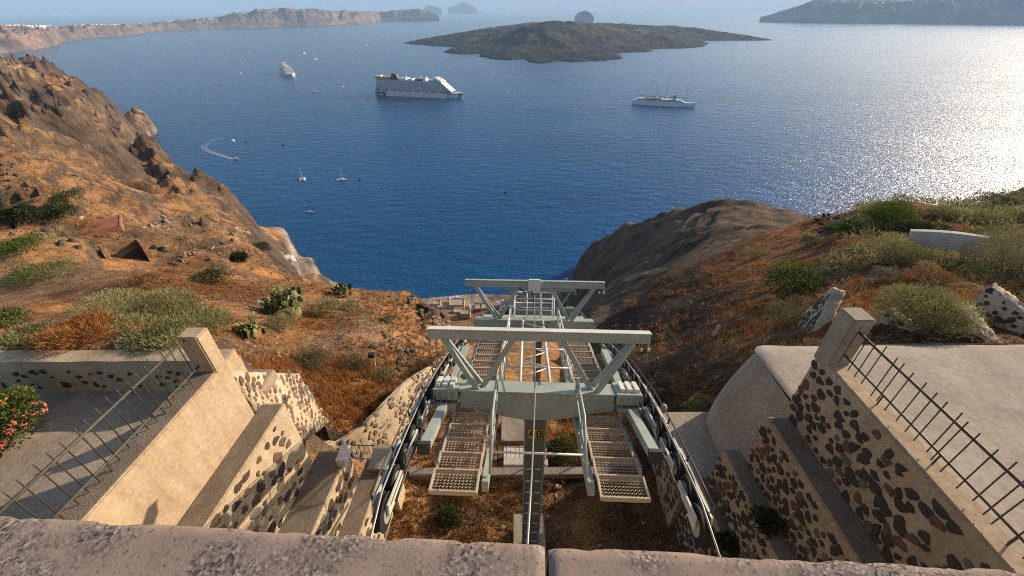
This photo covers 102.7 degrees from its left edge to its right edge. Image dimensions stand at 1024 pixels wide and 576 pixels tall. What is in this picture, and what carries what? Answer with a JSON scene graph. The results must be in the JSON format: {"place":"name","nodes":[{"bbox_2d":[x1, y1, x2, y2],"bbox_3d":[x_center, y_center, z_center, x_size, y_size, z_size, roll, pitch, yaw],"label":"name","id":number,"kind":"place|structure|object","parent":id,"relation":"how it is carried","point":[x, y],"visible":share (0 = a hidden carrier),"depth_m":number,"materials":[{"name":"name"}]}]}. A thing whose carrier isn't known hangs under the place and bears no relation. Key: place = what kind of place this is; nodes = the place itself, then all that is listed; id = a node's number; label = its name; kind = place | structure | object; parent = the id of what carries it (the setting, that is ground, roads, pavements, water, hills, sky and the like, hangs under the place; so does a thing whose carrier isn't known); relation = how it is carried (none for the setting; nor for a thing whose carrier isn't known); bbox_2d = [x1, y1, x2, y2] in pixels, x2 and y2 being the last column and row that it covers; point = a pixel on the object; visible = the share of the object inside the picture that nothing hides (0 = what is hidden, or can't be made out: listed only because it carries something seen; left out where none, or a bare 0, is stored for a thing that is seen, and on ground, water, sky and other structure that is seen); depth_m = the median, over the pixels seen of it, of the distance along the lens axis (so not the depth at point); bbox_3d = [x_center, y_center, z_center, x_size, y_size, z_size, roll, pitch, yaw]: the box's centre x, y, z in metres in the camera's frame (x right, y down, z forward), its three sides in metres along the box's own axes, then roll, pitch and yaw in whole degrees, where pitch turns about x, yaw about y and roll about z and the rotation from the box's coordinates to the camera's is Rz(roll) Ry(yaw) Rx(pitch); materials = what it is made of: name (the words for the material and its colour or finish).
{"place":"outdoors","nodes":[
{"label":"outdoors","id":0,"kind":"place"},
{"bbox_2d":[0,8,438,52],"bbox_3d":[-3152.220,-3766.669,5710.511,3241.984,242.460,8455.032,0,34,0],"label":"distant coastline","id":1,"kind":"structure","parent":0,"point":[16,38],"depth_m":5615.89,"materials":[{"name":"stone"}]},
{"bbox_2d":[3,8,433,28],"bbox_3d":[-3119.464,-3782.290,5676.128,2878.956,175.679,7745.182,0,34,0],"label":"villages","id":2,"kind":"object","parent":1,"relation":"on","point":[208,18],"visible":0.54,"depth_m":5300.72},
{"bbox_2d":[0,0,811,13],"label":"sky","id":3,"kind":"structure","parent":0,"point":[6,6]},
{"bbox_2d":[448,1,476,12],"bbox_3d":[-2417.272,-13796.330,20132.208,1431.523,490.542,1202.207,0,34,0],"label":"distant cone islet hill","id":4,"kind":"structure","parent":0,"point":[463,7],"depth_m":19834.16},
{"bbox_2d":[0,9,1023,297],"bbox_3d":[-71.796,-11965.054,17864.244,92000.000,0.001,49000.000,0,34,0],"label":"sea","id":5,"kind":"structure","parent":0,"point":[578,159],"depth_m":917.43,"materials":[{"name":"liquid"}]},
{"bbox_2d":[278,62,294,76],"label":"cruise ship","id":6,"kind":"object","parent":5,"relation":"on","point":[285,69],"visible":0.91,"depth_m":1633.23},
{"bbox_2d":[375,73,463,97],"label":"cruise ship","id":7,"kind":"object","parent":5,"relation":"on","point":[393,84],"visible":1,"depth_m":1215.14,"materials":[{"name":"white metal"}]},
{"bbox_2d":[632,83,701,106],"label":"sailing cruise ship","id":8,"kind":"object","parent":5,"relation":"on","point":[656,101],"visible":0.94,"depth_m":1093.10,"materials":[{"name":"white metal"}]},
{"bbox_2d":[0,54,1023,557],"bbox_3d":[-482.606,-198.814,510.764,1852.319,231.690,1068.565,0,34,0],"label":"hillside terrain","id":9,"kind":"structure","parent":0,"point":[90,128],"depth_m":37.10,"materials":[{"name":"soil"}]},
{"bbox_2d":[0,305,37,327],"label":"shrub","id":10,"kind":"object","parent":9,"relation":"on","point":[4,316],"visible":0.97,"depth_m":18.87,"materials":[{"name":"green plant"}]},
{"bbox_2d":[0,202,45,224],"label":"shrub","id":11,"kind":"object","parent":9,"relation":"on","point":[19,212],"visible":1,"depth_m":55.94,"materials":[{"name":"green plant"}]},
{"bbox_2d":[0,231,46,255],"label":"shrub","id":12,"kind":"object","parent":9,"relation":"on","point":[17,245],"visible":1,"depth_m":36.30,"materials":[{"name":"green plant"}]},
{"bbox_2d":[0,318,66,350],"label":"shrub","id":13,"kind":"object","parent":9,"relation":"on","point":[10,339],"visible":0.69,"depth_m":9.39,"materials":[{"name":"green plant"}]},
{"bbox_2d":[0,260,79,289],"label":"shrub","id":14,"kind":"object","parent":9,"relation":"on","point":[35,267],"visible":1,"depth_m":32.32,"materials":[{"name":"green plant"}]},
{"bbox_2d":[37,197,80,221],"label":"shrub","id":15,"kind":"object","parent":9,"relation":"on","point":[59,209],"visible":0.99,"depth_m":59.43,"materials":[{"name":"green plant"}]},
{"bbox_2d":[2,169,130,252],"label":"loose rubble","id":16,"kind":"object","parent":9,"relation":"on","point":[41,229],"visible":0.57,"depth_m":42.59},
{"bbox_2d":[48,187,87,202],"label":"shrub","id":17,"kind":"object","parent":9,"relation":"on","point":[69,193],"visible":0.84,"depth_m":85.88,"materials":[{"name":"green plant"}]},
{"bbox_2d":[17,304,124,355],"bbox_3d":[-10.005,1.045,9.381,1.863,1.112,1.692,0,34,0],"label":"shrub","id":18,"kind":"object","parent":9,"relation":"on","point":[75,328],"visible":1,"depth_m":9.25,"materials":[{"name":"brown plant"}]},
{"bbox_2d":[90,215,125,232],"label":"ruined house","id":19,"kind":"structure","parent":9,"relation":"on","point":[115,224],"depth_m":63.58,"materials":[{"name":"stone"}]},
{"bbox_2d":[98,238,153,261],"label":"ruined house","id":20,"kind":"structure","parent":9,"relation":"on","point":[134,248],"depth_m":44.42,"materials":[{"name":"stone"}]},
{"bbox_2d":[110,246,147,258],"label":"dark doorway","id":21,"kind":"structure","parent":20,"relation":"in","point":[137,252],"depth_m":44.23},
{"bbox_2d":[0,369,277,519],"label":"patio floor","id":22,"kind":"structure","parent":9,"relation":"on","point":[67,413],"depth_m":8.03,"materials":[{"name":"paint"}]},
{"bbox_2d":[0,384,47,458],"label":"flower shrub","id":23,"kind":"object","parent":22,"relation":"on","point":[13,407],"visible":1,"depth_m":7.88,"materials":[{"name":"green plant"}]},
{"bbox_2d":[0,349,247,391],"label":"patio wall","id":24,"kind":"structure","parent":22,"relation":"on","point":[92,370],"depth_m":8.84,"materials":[{"name":"stone"}]},
{"bbox_2d":[57,285,238,340],"bbox_3d":[-12.147,1.282,13.546,5.335,2.323,4.801,0,34,0],"label":"shrub","id":25,"kind":"object","parent":9,"relation":"on","point":[153,307],"visible":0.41,"depth_m":13.75,"materials":[{"name":"green plant"}]},
{"bbox_2d":[13,136,288,276],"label":"loose rubble","id":26,"kind":"object","parent":9,"relation":"on","point":[62,242],"visible":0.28,"depth_m":48.30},
{"bbox_2d":[111,315,200,355],"bbox_3d":[-8.060,1.109,9.363,1.893,0.503,1.505,0,34,0],"label":"shrub","id":27,"kind":"object","parent":9,"relation":"on","point":[155,331],"visible":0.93,"depth_m":9.24,"materials":[{"name":"green plant"}]},
{"bbox_2d":[0,113,313,282],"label":"scrub vegetation","id":28,"kind":"object","parent":9,"relation":"on","point":[292,273],"visible":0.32,"depth_m":90.97,"materials":[{"name":"brown plant"}]},
{"bbox_2d":[188,264,234,283],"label":"shrub","id":29,"kind":"object","parent":9,"relation":"on","point":[200,274],"visible":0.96,"depth_m":29.29,"materials":[{"name":"green plant"}]},
{"bbox_2d":[198,307,237,335],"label":"shrub","id":30,"kind":"object","parent":9,"relation":"on","point":[219,312],"visible":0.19,"depth_m":16.11,"materials":[{"name":"green plant"}]},
{"bbox_2d":[55,328,405,539],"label":"retaining wall","id":31,"kind":"structure","parent":9,"relation":"on","point":[210,449],"depth_m":7.22,"materials":[{"name":"beige paint"}]},
{"bbox_2d":[0,338,199,519],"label":"railing","id":32,"kind":"object","parent":31,"relation":"on","point":[55,460],"visible":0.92,"depth_m":5.52,"materials":[{"name":"metal"}]},
{"bbox_2d":[0,516,1023,575],"bbox_3d":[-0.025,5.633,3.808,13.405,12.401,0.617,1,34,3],"label":"parapet","id":33,"kind":"structure","parent":31,"relation":"on","point":[42,547],"depth_m":0.54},
{"bbox_2d":[227,250,249,261],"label":"shrub","id":34,"kind":"object","parent":9,"relation":"on","point":[237,256],"visible":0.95,"depth_m":52.86,"materials":[{"name":"green plant"}]},
{"bbox_2d":[4,234,473,400],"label":"scrub vegetation","id":35,"kind":"object","parent":9,"relation":"on","point":[261,351],"visible":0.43,"depth_m":22.59,"materials":[{"name":"brown plant"}]},
{"bbox_2d":[231,316,264,341],"bbox_3d":[-11.380,1.910,17.470,1.402,1.159,1.258,-23,40,-30],"label":"prickly pear","id":36,"kind":"object","parent":9,"relation":"on","point":[247,329],"visible":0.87,"depth_m":17.35,"materials":[{"name":"green plant"}]},
{"bbox_2d":[255,307,298,334],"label":"shrub","id":37,"kind":"object","parent":9,"relation":"on","point":[272,325],"visible":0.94,"depth_m":20.59,"materials":[{"name":"green plant"}]},
{"bbox_2d":[83,277,472,437],"bbox_3d":[-11.566,3.842,35.288,37.347,33.581,28.292,25,42,32],"label":"loose rubble","id":38,"kind":"object","parent":9,"relation":"on","point":[278,352],"visible":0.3,"depth_m":21.14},
{"bbox_2d":[231,369,328,441],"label":"rubble wall","id":39,"kind":"structure","parent":9,"relation":"on","point":[293,393],"depth_m":10.42,"materials":[{"name":"brown stone"}]},
{"bbox_2d":[257,286,303,318],"bbox_3d":[-13.580,1.029,24.127,2.398,1.881,2.386,0,34,0],"label":"prickly pear","id":40,"kind":"object","parent":9,"relation":"on","point":[273,304],"visible":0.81,"depth_m":23.80,"materials":[{"name":"green plant"}]},
{"bbox_2d":[109,266,473,422],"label":"dry grass","id":41,"kind":"structure","parent":9,"relation":"on","point":[152,284],"depth_m":24.64,"materials":[{"name":"brown plant"}]},
{"bbox_2d":[289,344,335,374],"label":"shrub","id":42,"kind":"object","parent":9,"relation":"on","point":[317,353],"visible":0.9,"depth_m":17.45,"materials":[{"name":"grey plant"}]},
{"bbox_2d":[216,338,424,434],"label":"dry grass","id":43,"kind":"structure","parent":9,"relation":"on","point":[339,409],"depth_m":16.26,"materials":[{"name":"brown plant"}]},
{"bbox_2d":[310,294,341,315],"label":"shrub","id":44,"kind":"object","parent":9,"relation":"on","point":[328,306],"visible":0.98,"depth_m":25.52,"materials":[{"name":"green plant"}]},
{"bbox_2d":[328,282,351,297],"bbox_3d":[-12.942,0.241,30.877,1.718,1.365,1.495,0,34,0],"label":"prickly pear","id":45,"kind":"object","parent":9,"relation":"on","point":[341,289],"visible":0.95,"depth_m":30.75,"materials":[{"name":"green plant"}]},
{"bbox_2d":[337,350,370,373],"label":"shrub","id":46,"kind":"object","parent":9,"relation":"on","point":[350,359],"visible":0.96,"depth_m":18.00,"materials":[{"name":"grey plant"}]},
{"bbox_2d":[367,364,396,381],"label":"shrub","id":47,"kind":"object","parent":9,"relation":"on","point":[378,367],"visible":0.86,"depth_m":17.73,"materials":[{"name":"green plant"}]},
{"bbox_2d":[322,367,448,462],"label":"rubble wall","id":48,"kind":"structure","parent":9,"relation":"on","point":[381,423],"depth_m":15.00,"materials":[{"name":"grey stone"}]},
{"bbox_2d":[367,312,439,380],"bbox_3d":[-5.956,2.807,23.878,4.139,5.603,11.879,-5,35,-6],"label":"loose rubble","id":49,"kind":"object","parent":9,"relation":"on","point":[410,351],"visible":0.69,"depth_m":21.42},
{"bbox_2d":[406,294,448,343],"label":"loose rubble","id":50,"kind":"object","parent":9,"relation":"on","point":[434,311],"visible":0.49,"depth_m":31.48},
{"bbox_2d":[433,502,462,532],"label":"shrub","id":51,"kind":"object","parent":9,"relation":"on","point":[445,517],"visible":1,"depth_m":11.73,"materials":[{"name":"green plant"}]},
{"bbox_2d":[448,476,480,497],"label":"shrub","id":52,"kind":"object","parent":9,"relation":"on","point":[461,482],"visible":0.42,"depth_m":12.61,"materials":[{"name":"green plant"}]},
{"bbox_2d":[346,442,590,466],"bbox_3d":[-1.366,5.599,13.474,7.842,1.550,0.060,0,34,1],"label":"iron fence","id":53,"kind":"object","parent":9,"relation":"on","point":[519,447],"visible":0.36,"depth_m":13.28,"materials":[{"name":"metal"}]},
{"bbox_2d":[408,466,612,481],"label":"concrete kerb","id":54,"kind":"structure","parent":9,"relation":"on","point":[425,474],"depth_m":12.96,"materials":[{"name":"concrete"}]},
{"bbox_2d":[501,416,523,443],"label":"concrete slab","id":55,"kind":"structure","parent":9,"relation":"on","point":[512,430],"depth_m":15.20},
{"bbox_2d":[388,473,652,555],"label":"dry grass","id":56,"kind":"structure","parent":9,"relation":"on","point":[471,533],"depth_m":12.06,"materials":[{"name":"brown plant"}]},
{"bbox_2d":[503,446,547,466],"bbox_3d":[0.443,6.018,13.818,1.452,1.264,0.712,0,34,0],"label":"concrete pedestal","id":57,"kind":"object","parent":9,"relation":"on","point":[512,460],"visible":0.3,"depth_m":13.34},
{"bbox_2d":[394,463,661,550],"bbox_3d":[0.455,7.069,12.038,7.592,1.287,4.222,0,34,0],"label":"loose rubble","id":58,"kind":"object","parent":9,"relation":"on","point":[502,527],"visible":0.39,"depth_m":12.03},
{"bbox_2d":[513,514,546,575],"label":"concrete footing","id":59,"kind":"object","parent":9,"relation":"on","point":[517,528],"visible":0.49,"depth_m":10.73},
{"bbox_2d":[370,279,714,547],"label":"ropeway tower","id":60,"kind":"structure","parent":59,"relation":"on","point":[581,398],"depth_m":6.81,"materials":[{"name":"metal"}]},
{"bbox_2d":[370,305,504,536],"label":"haul rope","id":61,"kind":"object","parent":60,"relation":"attached to","point":[377,509],"visible":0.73,"depth_m":5.39,"materials":[{"name":"metal"}]},
{"bbox_2d":[526,295,535,543],"bbox_3d":[0.366,0.964,6.634,0.076,3.289,7.571,2,34,3],"label":"signal cable","id":62,"kind":"object","parent":60,"relation":"attached to","point":[528,521],"visible":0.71,"depth_m":4.56,"materials":[{"name":"metal"}]},
{"bbox_2d":[574,307,720,556],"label":"haul rope","id":63,"kind":"object","parent":60,"relation":"attached to","point":[705,514],"visible":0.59,"depth_m":5.21,"materials":[{"name":"metal"}]},
{"bbox_2d":[498,287,584,381],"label":"ropeway tower","id":64,"kind":"structure","parent":9,"relation":"on","point":[568,310],"depth_m":20.88,"materials":[{"name":"metal"}]},
{"bbox_2d":[546,433,577,464],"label":"shrub","id":65,"kind":"object","parent":9,"relation":"on","point":[556,442],"visible":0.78,"depth_m":13.74,"materials":[{"name":"green plant"}]},
{"bbox_2d":[649,404,718,526],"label":"plastered block","id":66,"kind":"structure","parent":9,"relation":"on","point":[693,431],"depth_m":11.45,"materials":[{"name":"white paint"}]},
{"bbox_2d":[678,391,715,411],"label":"shrub","id":67,"kind":"object","parent":9,"relation":"on","point":[702,401],"visible":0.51,"depth_m":13.71,"materials":[{"name":"green plant"}]},
{"bbox_2d":[741,246,771,259],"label":"shrub","id":68,"kind":"object","parent":9,"relation":"on","point":[761,251],"visible":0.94,"depth_m":33.45,"materials":[{"name":"green plant"}]},
{"bbox_2d":[761,295,811,328],"bbox_3d":[10.943,0.954,16.081,2.138,1.418,2.361,0,34,0],"label":"shrub","id":69,"kind":"object","parent":9,"relation":"on","point":[794,311],"visible":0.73,"depth_m":16.04,"materials":[{"name":"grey plant"}]},
{"bbox_2d":[757,256,827,299],"bbox_3d":[13.667,-0.164,19.734,2.939,2.045,3.535,27,43,34],"label":"shrub","id":70,"kind":"object","parent":9,"relation":"on","point":[804,280],"visible":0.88,"depth_m":19.55,"materials":[{"name":"green plant"}]},
{"bbox_2d":[572,223,1021,430],"bbox_3d":[15.909,5.343,29.802,29.520,28.102,35.098,18,38,24],"label":"loose rubble","id":71,"kind":"object","parent":9,"relation":"on","point":[713,370],"visible":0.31,"depth_m":17.27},
{"bbox_2d":[590,196,1022,400],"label":"scrub vegetation","id":72,"kind":"object","parent":9,"relation":"on","point":[863,287],"visible":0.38,"depth_m":17.55,"materials":[{"name":"brown plant"}]},
{"bbox_2d":[795,231,821,246],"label":"shrub","id":73,"kind":"object","parent":9,"relation":"on","point":[808,239],"visible":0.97,"depth_m":30.85,"materials":[{"name":"green plant"}]},
{"bbox_2d":[797,287,845,332],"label":"rubble wall","id":74,"kind":"structure","parent":9,"relation":"on","point":[821,312],"depth_m":13.97,"materials":[{"name":"stone"}]},
{"bbox_2d":[633,201,1023,360],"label":"dry grass","id":75,"kind":"structure","parent":9,"relation":"on","point":[748,331],"depth_m":19.49,"materials":[{"name":"brown plant"}]},
{"bbox_2d":[800,213,872,236],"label":"loose rubble","id":76,"kind":"object","parent":9,"relation":"on","point":[824,215],"visible":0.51,"depth_m":35.61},
{"bbox_2d":[671,228,1022,411],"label":"dry grass","id":77,"kind":"structure","parent":9,"relation":"on","point":[808,335],"depth_m":15.99,"materials":[{"name":"brown plant"}]},
{"bbox_2d":[825,213,870,234],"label":"shrub","id":78,"kind":"object","parent":9,"relation":"on","point":[844,224],"visible":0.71,"depth_m":29.47,"materials":[{"name":"green plant"}]},
{"bbox_2d":[673,307,1023,572],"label":"retaining wall","id":79,"kind":"structure","parent":9,"relation":"on","point":[836,465],"depth_m":6.71,"materials":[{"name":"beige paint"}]},
{"bbox_2d":[712,530,739,557],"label":"shrub","id":80,"kind":"object","parent":79,"relation":"on","point":[726,540],"visible":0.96,"depth_m":8.62,"materials":[{"name":"green plant"}]},
{"bbox_2d":[747,504,788,539],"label":"shrub","id":81,"kind":"object","parent":79,"relation":"on","point":[770,516],"visible":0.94,"depth_m":7.75,"materials":[{"name":"green plant"}]},
{"bbox_2d":[838,326,1023,558],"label":"railing","id":82,"kind":"object","parent":79,"relation":"on","point":[984,449],"visible":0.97,"depth_m":5.40,"materials":[{"name":"metal"}]},
{"bbox_2d":[832,235,868,252],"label":"shrub","id":83,"kind":"object","parent":9,"relation":"on","point":[847,242],"visible":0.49,"depth_m":23.46,"materials":[{"name":"green plant"}]},
{"bbox_2d":[706,343,1023,550],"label":"plastered house","id":84,"kind":"structure","parent":9,"relation":"on","point":[980,386],"depth_m":9.18,"materials":[{"name":"white paint"}]},
{"bbox_2d":[865,264,908,282],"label":"shrub","id":85,"kind":"object","parent":9,"relation":"on","point":[887,271],"visible":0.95,"depth_m":16.48,"materials":[{"name":"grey plant"}]},
{"bbox_2d":[857,199,923,232],"bbox_3d":[25.844,-4.687,27.898,3.861,2.224,3.841,0,34,0],"label":"shrub","id":86,"kind":"object","parent":9,"relation":"on","point":[892,211],"visible":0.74,"depth_m":27.55,"materials":[{"name":"green plant"}]},
{"bbox_2d":[873,307,919,331],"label":"rubble wall","id":87,"kind":"structure","parent":9,"relation":"on","point":[880,321],"depth_m":11.80,"materials":[{"name":"stone"}]},
{"bbox_2d":[864,230,948,267],"bbox_3d":[18.565,-1.650,19.313,3.004,1.847,3.137,0,34,0],"label":"shrub","id":88,"kind":"object","parent":9,"relation":"on","point":[901,247],"visible":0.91,"depth_m":18.98,"materials":[{"name":"green plant"}]},
{"bbox_2d":[882,218,954,236],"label":"shrub","id":89,"kind":"object","parent":9,"relation":"on","point":[905,225],"visible":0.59,"depth_m":25.11,"materials":[{"name":"green plant"}]},
{"bbox_2d":[814,179,1023,284],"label":"scrub vegetation","id":90,"kind":"object","parent":9,"relation":"on","point":[971,202],"visible":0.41,"depth_m":23.61,"materials":[{"name":"green plant"}]},
{"bbox_2d":[870,280,990,343],"bbox_3d":[11.273,0.638,11.342,2.605,1.579,2.145,0,34,0],"label":"shrub","id":91,"kind":"object","parent":9,"relation":"on","point":[918,302],"visible":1,"depth_m":11.00,"materials":[{"name":"green plant"}]},
{"bbox_2d":[901,259,959,283],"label":"shrub","id":92,"kind":"object","parent":9,"relation":"on","point":[937,275],"visible":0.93,"depth_m":16.13,"materials":[{"name":"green plant"}]},
{"bbox_2d":[907,229,988,254],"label":"garden wall","id":93,"kind":"structure","parent":9,"relation":"on","point":[948,240],"depth_m":19.35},
{"bbox_2d":[918,204,985,225],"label":"shrub","id":94,"kind":"object","parent":9,"relation":"on","point":[952,210],"visible":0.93,"depth_m":30.50,"materials":[{"name":"green plant"}]},
{"bbox_2d":[942,223,982,233],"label":"shrub","id":95,"kind":"object","parent":9,"relation":"on","point":[961,229],"visible":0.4,"depth_m":26.73,"materials":[{"name":"green plant"}]},
{"bbox_2d":[944,302,1001,342],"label":"rubble wall","id":96,"kind":"structure","parent":9,"relation":"on","point":[986,331],"depth_m":10.99,"materials":[{"name":"stone"}]},
{"bbox_2d":[948,206,1017,227],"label":"shrub","id":97,"kind":"object","parent":9,"relation":"on","point":[982,213],"visible":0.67,"depth_m":30.26,"materials":[{"name":"green plant"}]},
{"bbox_2d":[958,231,1023,282],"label":"shrub","id":98,"kind":"object","parent":9,"relation":"on","point":[1005,252],"visible":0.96,"depth_m":17.27,"materials":[{"name":"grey plant"}]},
{"bbox_2d":[971,283,1023,335],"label":"rubble wall","id":99,"kind":"structure","parent":9,"relation":"on","point":[1000,304],"depth_m":11.92,"materials":[{"name":"stone"}]},
{"bbox_2d":[972,190,1023,206],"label":"shrub","id":100,"kind":"object","parent":9,"relation":"on","point":[997,195],"visible":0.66,"depth_m":37.27,"materials":[{"name":"green plant"}]},
{"bbox_2d":[973,224,1023,247],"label":"shrub","id":101,"kind":"object","parent":9,"relation":"on","point":[1003,231],"visible":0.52,"depth_m":24.71,"materials":[{"name":"green plant"}]},
{"bbox_2d":[994,205,1023,221],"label":"shrub","id":102,"kind":"object","parent":9,"relation":"on","point":[1018,211],"visible":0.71,"depth_m":31.38,"materials":[{"name":"green plant"}]},
{"bbox_2d":[406,409,633,467],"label":"dry grass","id":103,"kind":"structure","parent":0,"point":[550,429],"depth_m":15.28,"materials":[{"name":"brown plant"}]},
{"bbox_2d":[574,10,593,21],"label":"rock islet hill","id":104,"kind":"structure","parent":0,"point":[585,16],"depth_m":7460.86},
{"bbox_2d":[405,20,770,63],"bbox_3d":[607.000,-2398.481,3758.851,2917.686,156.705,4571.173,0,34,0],"label":"lava island hill","id":105,"kind":"structure","parent":0,"point":[549,42],"depth_m":2576.62,"materials":[{"name":"stone"}]},
{"bbox_2d":[759,0,1023,24],"bbox_3d":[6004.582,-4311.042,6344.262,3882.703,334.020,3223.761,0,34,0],"label":"island hill","id":106,"kind":"structure","parent":0,"point":[987,12],"depth_m":5983.42,"materials":[{"name":"stone"}]},
{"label":"quay pavement","id":107,"kind":"structure","parent":0,"visible":0},
{"bbox_2d":[449,298,464,307],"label":"port house","id":108,"kind":"structure","parent":107,"relation":"on","point":[456,302],"depth_m":357.94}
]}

